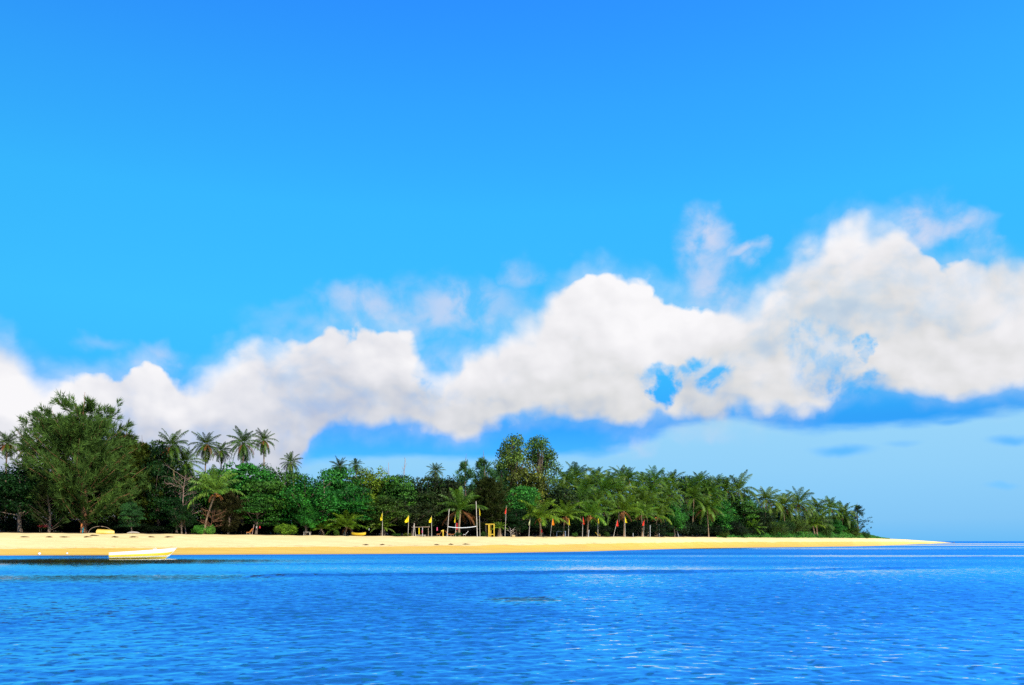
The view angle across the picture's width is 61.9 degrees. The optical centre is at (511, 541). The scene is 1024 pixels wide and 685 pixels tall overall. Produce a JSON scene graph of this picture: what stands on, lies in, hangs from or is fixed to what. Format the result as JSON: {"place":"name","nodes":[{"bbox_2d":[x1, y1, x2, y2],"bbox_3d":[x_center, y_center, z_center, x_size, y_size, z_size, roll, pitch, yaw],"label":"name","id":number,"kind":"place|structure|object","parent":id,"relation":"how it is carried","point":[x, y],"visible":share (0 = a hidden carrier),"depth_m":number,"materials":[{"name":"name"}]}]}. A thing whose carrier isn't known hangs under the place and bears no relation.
{"place":"outdoors","nodes":[
{"label":"outdoors","id":0,"kind":"place"},
{"bbox_2d":[208,490,248,533],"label":"casuarina tree","id":1,"kind":"object","parent":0,"point":[228,503],"visible":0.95,"depth_m":128.02,"materials":[{"name":"brown plant"}]},
{"bbox_2d":[0,529,954,555],"bbox_3d":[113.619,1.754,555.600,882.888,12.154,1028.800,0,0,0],"label":"beach","id":2,"kind":"structure","parent":0,"point":[12,543],"depth_m":120.94,"materials":[{"name":"sand"}]},
{"bbox_2d":[0,431,27,530],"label":"coconut palm","id":3,"kind":"object","parent":2,"relation":"on","point":[6,449],"visible":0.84,"depth_m":129.79,"materials":[{"name":"green plant"}]},
{"bbox_2d":[0,461,65,531],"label":"broadleaf tree","id":4,"kind":"object","parent":2,"relation":"on","point":[17,491],"visible":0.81,"depth_m":121.34,"materials":[{"name":"green plant"}]},
{"bbox_2d":[22,520,63,531],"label":"bush","id":5,"kind":"object","parent":2,"relation":"on","point":[35,524],"visible":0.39,"depth_m":123.99,"materials":[{"name":"green plant"}]},
{"bbox_2d":[26,471,69,532],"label":"casuarina tree","id":6,"kind":"object","parent":2,"relation":"on","point":[40,519],"visible":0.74,"depth_m":121.17,"materials":[{"name":"green plant"}]},
{"bbox_2d":[0,389,160,532],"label":"casuarina tree","id":7,"kind":"object","parent":2,"relation":"on","point":[80,437],"visible":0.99,"depth_m":121.14,"materials":[{"name":"green plant"}]},
{"bbox_2d":[94,431,154,523],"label":"casuarina tree","id":8,"kind":"object","parent":2,"relation":"on","point":[114,517],"visible":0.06,"depth_m":132.25,"materials":[{"name":"green plant"}]},
{"bbox_2d":[117,501,145,531],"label":"broadleaf tree","id":9,"kind":"object","parent":2,"relation":"on","point":[129,511],"visible":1,"depth_m":122.39,"materials":[{"name":"green plant"}]},
{"bbox_2d":[112,441,171,532],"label":"casuarina tree","id":10,"kind":"object","parent":2,"relation":"on","point":[144,452],"visible":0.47,"depth_m":130.21,"materials":[{"name":"green plant"}]},
{"bbox_2d":[133,439,186,526],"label":"broadleaf tree","id":11,"kind":"object","parent":2,"relation":"on","point":[163,472],"visible":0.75,"depth_m":130.05,"materials":[{"name":"green plant"}]},
{"bbox_2d":[142,525,178,532],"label":"bush","id":12,"kind":"object","parent":2,"relation":"on","point":[155,529],"visible":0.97,"depth_m":128.83,"materials":[{"name":"green plant"}]},
{"bbox_2d":[149,428,189,532],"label":"coconut palm","id":13,"kind":"object","parent":2,"relation":"on","point":[172,441],"visible":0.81,"depth_m":131.71,"materials":[{"name":"green plant"}]},
{"bbox_2d":[148,490,202,532],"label":"broadleaf tree","id":14,"kind":"object","parent":2,"relation":"on","point":[167,507],"visible":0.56,"depth_m":128.75,"materials":[{"name":"green plant"}]},
{"bbox_2d":[158,459,206,532],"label":"broadleaf tree","id":15,"kind":"object","parent":2,"relation":"on","point":[190,486],"visible":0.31,"depth_m":132.43,"materials":[{"name":"green plant"}]},
{"bbox_2d":[169,503,196,533],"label":"broadleaf tree","id":16,"kind":"object","parent":2,"relation":"on","point":[182,516],"visible":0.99,"depth_m":123.97,"materials":[{"name":"green plant"}]},
{"bbox_2d":[171,444,205,532],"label":"coconut palm","id":17,"kind":"object","parent":2,"relation":"on","point":[186,455],"visible":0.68,"depth_m":133.10,"materials":[{"name":"green plant"}]},
{"bbox_2d":[187,431,223,523],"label":"coconut palm","id":18,"kind":"object","parent":2,"relation":"on","point":[205,448],"visible":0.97,"depth_m":139.65,"materials":[{"name":"green plant"}]},
{"bbox_2d":[191,467,240,532],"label":"broadleaf tree","id":19,"kind":"object","parent":2,"relation":"on","point":[206,500],"visible":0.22,"depth_m":134.19,"materials":[{"name":"green plant"}]},
{"bbox_2d":[188,464,246,533],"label":"coconut palm","id":20,"kind":"object","parent":2,"relation":"on","point":[217,486],"visible":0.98,"depth_m":125.89,"materials":[{"name":"green plant"}]},
{"bbox_2d":[212,441,234,469],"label":"coconut palm","id":21,"kind":"object","parent":2,"relation":"on","point":[223,454],"visible":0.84,"depth_m":145.48,"materials":[{"name":"green plant"}]},
{"bbox_2d":[199,462,279,533],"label":"broadleaf tree","id":22,"kind":"object","parent":2,"relation":"on","point":[249,469],"visible":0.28,"depth_m":134.69,"materials":[{"name":"green plant"}]},
{"bbox_2d":[223,425,262,463],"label":"coconut palm","id":23,"kind":"object","parent":2,"relation":"on","point":[243,451],"visible":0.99,"depth_m":141.62,"materials":[{"name":"green plant"}]},
{"bbox_2d":[232,493,283,534],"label":"broadleaf tree","id":24,"kind":"object","parent":2,"relation":"on","point":[252,506],"visible":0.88,"depth_m":130.50,"materials":[{"name":"green plant"}]},
{"bbox_2d":[250,428,278,469],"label":"coconut palm","id":25,"kind":"object","parent":2,"relation":"on","point":[264,445],"visible":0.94,"depth_m":143.76,"materials":[{"name":"green plant"}]},
{"bbox_2d":[243,462,293,533],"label":"broadleaf tree","id":26,"kind":"object","parent":2,"relation":"on","point":[271,469],"visible":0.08,"depth_m":140.04,"materials":[{"name":"green plant"}]},
{"bbox_2d":[239,470,313,533],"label":"broadleaf tree","id":27,"kind":"object","parent":2,"relation":"on","point":[275,486],"visible":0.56,"depth_m":132.83,"materials":[{"name":"green plant"}]},
{"bbox_2d":[273,523,297,534],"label":"bush","id":28,"kind":"object","parent":2,"relation":"on","point":[286,529],"visible":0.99,"depth_m":130.26,"materials":[{"name":"green plant"}]},
{"bbox_2d":[279,451,303,489],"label":"coconut palm","id":29,"kind":"object","parent":2,"relation":"on","point":[289,465],"visible":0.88,"depth_m":149.68,"materials":[{"name":"green plant"}]},
{"bbox_2d":[286,504,321,534],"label":"broadleaf tree","id":30,"kind":"object","parent":2,"relation":"on","point":[303,520],"visible":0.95,"depth_m":132.42,"materials":[{"name":"green plant"}]},
{"bbox_2d":[273,474,347,534],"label":"broadleaf tree","id":31,"kind":"object","parent":2,"relation":"on","point":[321,503],"visible":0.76,"depth_m":133.49,"materials":[{"name":"green plant"}]},
{"bbox_2d":[314,466,374,534],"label":"broadleaf tree","id":32,"kind":"object","parent":2,"relation":"on","point":[338,477],"visible":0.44,"depth_m":142.60,"materials":[{"name":"green plant"}]},
{"bbox_2d":[325,510,369,535],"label":"coconut palm","id":33,"kind":"object","parent":2,"relation":"on","point":[348,522],"visible":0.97,"depth_m":134.88,"materials":[{"name":"green plant"}]},
{"bbox_2d":[325,486,379,534],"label":"broadleaf tree","id":34,"kind":"object","parent":2,"relation":"on","point":[353,505],"visible":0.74,"depth_m":137.44,"materials":[{"name":"green plant"}]},
{"bbox_2d":[342,466,393,534],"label":"broadleaf tree","id":35,"kind":"object","parent":2,"relation":"on","point":[374,482],"visible":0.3,"depth_m":145.05,"materials":[{"name":"green plant"}]},
{"bbox_2d":[361,495,412,535],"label":"broadleaf tree","id":36,"kind":"object","parent":2,"relation":"on","point":[387,506],"visible":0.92,"depth_m":137.98,"materials":[{"name":"green plant"}]},
{"bbox_2d":[374,473,428,534],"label":"broadleaf tree","id":37,"kind":"object","parent":2,"relation":"on","point":[401,492],"visible":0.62,"depth_m":144.34,"materials":[{"name":"green plant"}]},
{"bbox_2d":[389,501,441,535],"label":"broadleaf tree","id":38,"kind":"object","parent":2,"relation":"on","point":[416,510],"visible":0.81,"depth_m":141.41,"materials":[{"name":"green plant"}]},
{"bbox_2d":[403,474,453,534],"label":"broadleaf tree","id":39,"kind":"object","parent":2,"relation":"on","point":[426,490],"visible":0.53,"depth_m":146.06,"materials":[{"name":"green plant"}]},
{"bbox_2d":[418,475,469,534],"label":"broadleaf tree","id":40,"kind":"object","parent":2,"relation":"on","point":[444,517],"visible":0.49,"depth_m":147.57,"materials":[{"name":"green plant"}]},
{"bbox_2d":[436,486,487,535],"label":"coconut palm","id":41,"kind":"object","parent":2,"relation":"on","point":[459,504],"visible":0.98,"depth_m":142.89,"materials":[{"name":"green plant"}]},
{"bbox_2d":[452,459,475,534],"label":"casuarina tree","id":42,"kind":"object","parent":2,"relation":"on","point":[465,477],"visible":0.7,"depth_m":151.46,"materials":[{"name":"green plant"}]},
{"bbox_2d":[466,450,509,531],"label":"casuarina tree","id":43,"kind":"object","parent":2,"relation":"on","point":[489,471],"visible":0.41,"depth_m":153.53,"materials":[{"name":"green plant"}]},
{"bbox_2d":[463,474,512,535],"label":"casuarina tree","id":44,"kind":"object","parent":2,"relation":"on","point":[487,488],"visible":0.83,"depth_m":145.34,"materials":[{"name":"green plant"}]},
{"bbox_2d":[494,461,516,523],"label":"casuarina tree","id":45,"kind":"object","parent":2,"relation":"on","point":[500,472],"visible":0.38,"depth_m":157.08,"materials":[{"name":"green plant"}]},
{"bbox_2d":[493,433,528,485],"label":"broadleaf tree","id":46,"kind":"object","parent":2,"relation":"on","point":[515,454],"visible":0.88,"depth_m":158.25,"materials":[{"name":"green plant"}]},
{"bbox_2d":[501,508,534,536],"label":"broadleaf tree","id":47,"kind":"object","parent":2,"relation":"on","point":[513,521],"visible":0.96,"depth_m":145.52,"materials":[{"name":"green plant"}]},
{"bbox_2d":[498,485,542,535],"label":"broadleaf tree","id":48,"kind":"object","parent":2,"relation":"on","point":[528,494],"visible":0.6,"depth_m":149.45,"materials":[{"name":"green plant"}]},
{"bbox_2d":[503,459,549,516],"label":"broadleaf tree","id":49,"kind":"object","parent":2,"relation":"on","point":[525,478],"visible":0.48,"depth_m":157.02,"materials":[{"name":"green plant"}]},
{"bbox_2d":[512,497,568,536],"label":"coconut palm","id":50,"kind":"object","parent":2,"relation":"on","point":[538,510],"visible":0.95,"depth_m":147.95,"materials":[{"name":"green plant"}]},
{"bbox_2d":[524,434,562,534],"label":"broadleaf tree","id":51,"kind":"object","parent":2,"relation":"on","point":[537,458],"visible":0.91,"depth_m":160.96,"materials":[{"name":"green plant"}]},
{"bbox_2d":[530,521,569,535],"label":"bush","id":52,"kind":"object","parent":2,"relation":"on","point":[548,529],"visible":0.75,"depth_m":155.79,"materials":[{"name":"green plant"}]},
{"bbox_2d":[536,484,584,534],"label":"broadleaf tree","id":53,"kind":"object","parent":2,"relation":"on","point":[562,497],"visible":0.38,"depth_m":161.87,"materials":[{"name":"green plant"}]},
{"bbox_2d":[547,477,577,501],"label":"coconut palm","id":54,"kind":"object","parent":2,"relation":"on","point":[561,484],"visible":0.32,"depth_m":166.41,"materials":[{"name":"green plant"}]},
{"bbox_2d":[548,499,584,535],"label":"coconut palm","id":55,"kind":"object","parent":2,"relation":"on","point":[567,510],"visible":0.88,"depth_m":156.62,"materials":[{"name":"green plant"}]},
{"bbox_2d":[547,466,585,487],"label":"coconut palm","id":56,"kind":"object","parent":2,"relation":"on","point":[571,475],"visible":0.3,"depth_m":178.22,"materials":[{"name":"green plant"}]},
{"bbox_2d":[556,461,593,485],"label":"coconut palm","id":57,"kind":"object","parent":2,"relation":"on","point":[579,468],"visible":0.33,"depth_m":187.55,"materials":[{"name":"green plant"}]},
{"bbox_2d":[557,520,593,535],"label":"bush","id":58,"kind":"object","parent":2,"relation":"on","point":[573,528],"visible":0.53,"depth_m":165.63,"materials":[{"name":"green plant"}]},
{"bbox_2d":[568,477,602,535],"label":"coconut palm","id":59,"kind":"object","parent":2,"relation":"on","point":[583,495],"visible":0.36,"depth_m":168.14,"materials":[{"name":"green plant"}]},
{"bbox_2d":[571,500,612,536],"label":"coconut palm","id":60,"kind":"object","parent":2,"relation":"on","point":[590,509],"visible":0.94,"depth_m":163.61,"materials":[{"name":"green plant"}]},
{"bbox_2d":[575,523,613,535],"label":"bush","id":61,"kind":"object","parent":2,"relation":"on","point":[598,529],"visible":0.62,"depth_m":171.18,"materials":[{"name":"green plant"}]},
{"bbox_2d":[580,487,618,535],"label":"coconut palm","id":62,"kind":"object","parent":2,"relation":"on","point":[604,502],"visible":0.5,"depth_m":173.33,"materials":[{"name":"green plant"}]},
{"bbox_2d":[589,471,625,534],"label":"coconut palm","id":63,"kind":"object","parent":2,"relation":"on","point":[605,486],"visible":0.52,"depth_m":180.12,"materials":[{"name":"green plant"}]},
{"bbox_2d":[593,520,629,535],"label":"bush","id":64,"kind":"object","parent":2,"relation":"on","point":[618,529],"visible":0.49,"depth_m":178.15,"materials":[{"name":"green plant"}]},
{"bbox_2d":[606,478,636,535],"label":"coconut palm","id":65,"kind":"object","parent":2,"relation":"on","point":[619,491],"visible":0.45,"depth_m":182.66,"materials":[{"name":"green plant"}]},
{"bbox_2d":[602,502,640,535],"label":"coconut palm","id":66,"kind":"object","parent":2,"relation":"on","point":[614,518],"visible":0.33,"depth_m":187.03,"materials":[{"name":"green plant"}]},
{"bbox_2d":[608,493,645,536],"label":"coconut palm","id":67,"kind":"object","parent":2,"relation":"on","point":[623,505],"visible":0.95,"depth_m":174.75,"materials":[{"name":"green plant"}]},
{"bbox_2d":[615,467,645,535],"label":"coconut palm","id":68,"kind":"object","parent":2,"relation":"on","point":[628,474],"visible":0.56,"depth_m":197.30,"materials":[{"name":"green plant"}]},
{"bbox_2d":[617,481,652,535],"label":"coconut palm","id":69,"kind":"object","parent":2,"relation":"on","point":[638,488],"visible":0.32,"depth_m":189.54,"materials":[{"name":"green plant"}]},
{"bbox_2d":[622,521,649,535],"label":"bush","id":70,"kind":"object","parent":2,"relation":"on","point":[632,526],"visible":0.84,"depth_m":181.33,"materials":[{"name":"green plant"}]},
{"bbox_2d":[625,502,658,536],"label":"coconut palm","id":71,"kind":"object","parent":2,"relation":"on","point":[643,510],"visible":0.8,"depth_m":180.19,"materials":[{"name":"green plant"}]},
{"bbox_2d":[629,488,667,535],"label":"coconut palm","id":72,"kind":"object","parent":2,"relation":"on","point":[646,497],"visible":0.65,"depth_m":187.23,"materials":[{"name":"green plant"}]},
{"bbox_2d":[636,476,669,535],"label":"coconut palm","id":73,"kind":"object","parent":2,"relation":"on","point":[652,485],"visible":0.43,"depth_m":196.65,"materials":[{"name":"green plant"}]},
{"bbox_2d":[635,519,673,536],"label":"bush","id":74,"kind":"object","parent":2,"relation":"on","point":[653,529],"visible":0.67,"depth_m":188.07,"materials":[{"name":"green plant"}]},
{"bbox_2d":[640,465,671,488],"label":"coconut palm","id":75,"kind":"object","parent":2,"relation":"on","point":[655,476],"visible":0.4,"depth_m":210.59,"materials":[{"name":"green plant"}]},
{"bbox_2d":[643,505,674,536],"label":"coconut palm","id":76,"kind":"object","parent":2,"relation":"on","point":[660,511],"visible":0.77,"depth_m":188.18,"materials":[{"name":"green plant"}]},
{"bbox_2d":[649,489,679,526],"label":"coconut palm","id":77,"kind":"object","parent":2,"relation":"on","point":[667,499],"visible":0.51,"depth_m":196.06,"materials":[{"name":"green plant"}]},
{"bbox_2d":[652,477,686,507],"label":"coconut palm","id":78,"kind":"object","parent":2,"relation":"on","point":[671,489],"visible":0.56,"depth_m":206.11,"materials":[{"name":"green plant"}]},
{"bbox_2d":[662,501,694,536],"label":"broadleaf tree","id":79,"kind":"object","parent":2,"relation":"on","point":[677,520],"visible":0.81,"depth_m":196.48,"materials":[{"name":"green plant"}]},
{"bbox_2d":[675,476,703,535],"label":"coconut palm","id":80,"kind":"object","parent":2,"relation":"on","point":[690,483],"visible":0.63,"depth_m":216.47,"materials":[{"name":"green plant"}]},
{"bbox_2d":[675,520,707,535],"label":"bush","id":81,"kind":"object","parent":2,"relation":"on","point":[695,528],"visible":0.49,"depth_m":212.73,"materials":[{"name":"green plant"}]},
{"bbox_2d":[675,483,711,535],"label":"coconut palm","id":82,"kind":"object","parent":2,"relation":"on","point":[695,493],"visible":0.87,"depth_m":212.68,"materials":[{"name":"green plant"}]},
{"bbox_2d":[690,494,724,536],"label":"coconut palm","id":83,"kind":"object","parent":2,"relation":"on","point":[708,505],"visible":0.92,"depth_m":213.56,"materials":[{"name":"green plant"}]},
{"bbox_2d":[692,479,728,503],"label":"coconut palm","id":84,"kind":"object","parent":2,"relation":"on","point":[712,490],"visible":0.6,"depth_m":225.03,"materials":[{"name":"green plant"}]},
{"bbox_2d":[694,522,728,536],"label":"bush","id":85,"kind":"object","parent":2,"relation":"on","point":[713,529],"visible":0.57,"depth_m":220.29,"materials":[{"name":"green plant"}]},
{"bbox_2d":[706,497,740,530],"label":"broadleaf tree","id":86,"kind":"object","parent":2,"relation":"on","point":[726,513],"visible":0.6,"depth_m":224.73,"materials":[{"name":"green plant"}]},
{"bbox_2d":[715,475,742,503],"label":"coconut palm","id":87,"kind":"object","parent":2,"relation":"on","point":[726,480],"visible":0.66,"depth_m":236.36,"materials":[{"name":"green plant"}]},
{"bbox_2d":[715,518,745,534],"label":"bush","id":88,"kind":"object","parent":2,"relation":"on","point":[735,525],"visible":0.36,"depth_m":226.04,"materials":[{"name":"green plant"}]},
{"bbox_2d":[720,469,759,512],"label":"coconut palm","id":89,"kind":"object","parent":2,"relation":"on","point":[740,482],"visible":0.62,"depth_m":238.89,"materials":[{"name":"green plant"}]},
{"bbox_2d":[728,495,767,527],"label":"broadleaf tree","id":90,"kind":"object","parent":2,"relation":"on","point":[746,508],"visible":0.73,"depth_m":236.78,"materials":[{"name":"green plant"}]},
{"bbox_2d":[744,509,776,531],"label":"broadleaf tree","id":91,"kind":"object","parent":2,"relation":"on","point":[763,518],"visible":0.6,"depth_m":238.80,"materials":[{"name":"green plant"}]},
{"bbox_2d":[749,486,786,516],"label":"coconut palm","id":92,"kind":"object","parent":2,"relation":"on","point":[766,499],"visible":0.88,"depth_m":248.27,"materials":[{"name":"green plant"}]},
{"bbox_2d":[763,521,790,535],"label":"bush","id":93,"kind":"object","parent":2,"relation":"on","point":[782,528],"visible":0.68,"depth_m":242.66,"materials":[{"name":"green plant"}]},
{"bbox_2d":[766,492,804,521],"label":"coconut palm","id":94,"kind":"object","parent":2,"relation":"on","point":[783,502],"visible":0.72,"depth_m":255.90,"materials":[{"name":"green plant"}]},
{"bbox_2d":[775,486,819,525],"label":"coconut palm","id":95,"kind":"object","parent":2,"relation":"on","point":[799,499],"visible":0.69,"depth_m":261.25,"materials":[{"name":"green plant"}]},
{"bbox_2d":[785,516,810,535],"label":"bush","id":96,"kind":"object","parent":2,"relation":"on","point":[800,525],"visible":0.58,"depth_m":252.63,"materials":[{"name":"green plant"}]},
{"bbox_2d":[717,531,889,538],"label":"grass","id":97,"kind":"structure","parent":2,"relation":"on","point":[818,535],"depth_m":256.92,"materials":[{"name":"plant"}]},
{"bbox_2d":[802,496,831,518],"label":"coconut palm","id":98,"kind":"object","parent":2,"relation":"on","point":[820,506],"visible":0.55,"depth_m":275.49,"materials":[{"name":"green plant"}]},
{"bbox_2d":[801,506,836,533],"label":"coconut palm","id":99,"kind":"object","parent":2,"relation":"on","point":[816,514],"visible":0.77,"depth_m":265.12,"materials":[{"name":"green plant"}]},
{"bbox_2d":[818,495,845,521],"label":"coconut palm","id":100,"kind":"object","parent":2,"relation":"on","point":[832,511],"visible":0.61,"depth_m":284.12,"materials":[{"name":"green plant"}]},
{"bbox_2d":[831,500,858,527],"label":"coconut palm","id":101,"kind":"object","parent":2,"relation":"on","point":[844,512],"visible":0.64,"depth_m":287.97,"materials":[{"name":"green plant"}]},
{"bbox_2d":[849,504,872,532],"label":"casuarina tree","id":102,"kind":"object","parent":2,"relation":"on","point":[857,510],"visible":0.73,"depth_m":298.16,"materials":[{"name":"green plant"}]},
{"bbox_2d":[0,541,1023,684],"bbox_3d":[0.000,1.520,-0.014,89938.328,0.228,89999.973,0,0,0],"label":"sea water","id":103,"kind":"structure","parent":0,"point":[951,613],"depth_m":17.75,"materials":[{"name":"blue liquid"}]},
{"bbox_2d":[109,548,176,558],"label":"motor boat","id":104,"kind":"object","parent":103,"relation":"on","point":[156,554],"visible":0.96,"depth_m":76.89,"materials":[{"name":"beige paint"}]},
{"bbox_2d":[0,0,1023,540],"label":"sky","id":105,"kind":"structure","parent":0,"point":[780,241],"materials":[{"name":"blue"}]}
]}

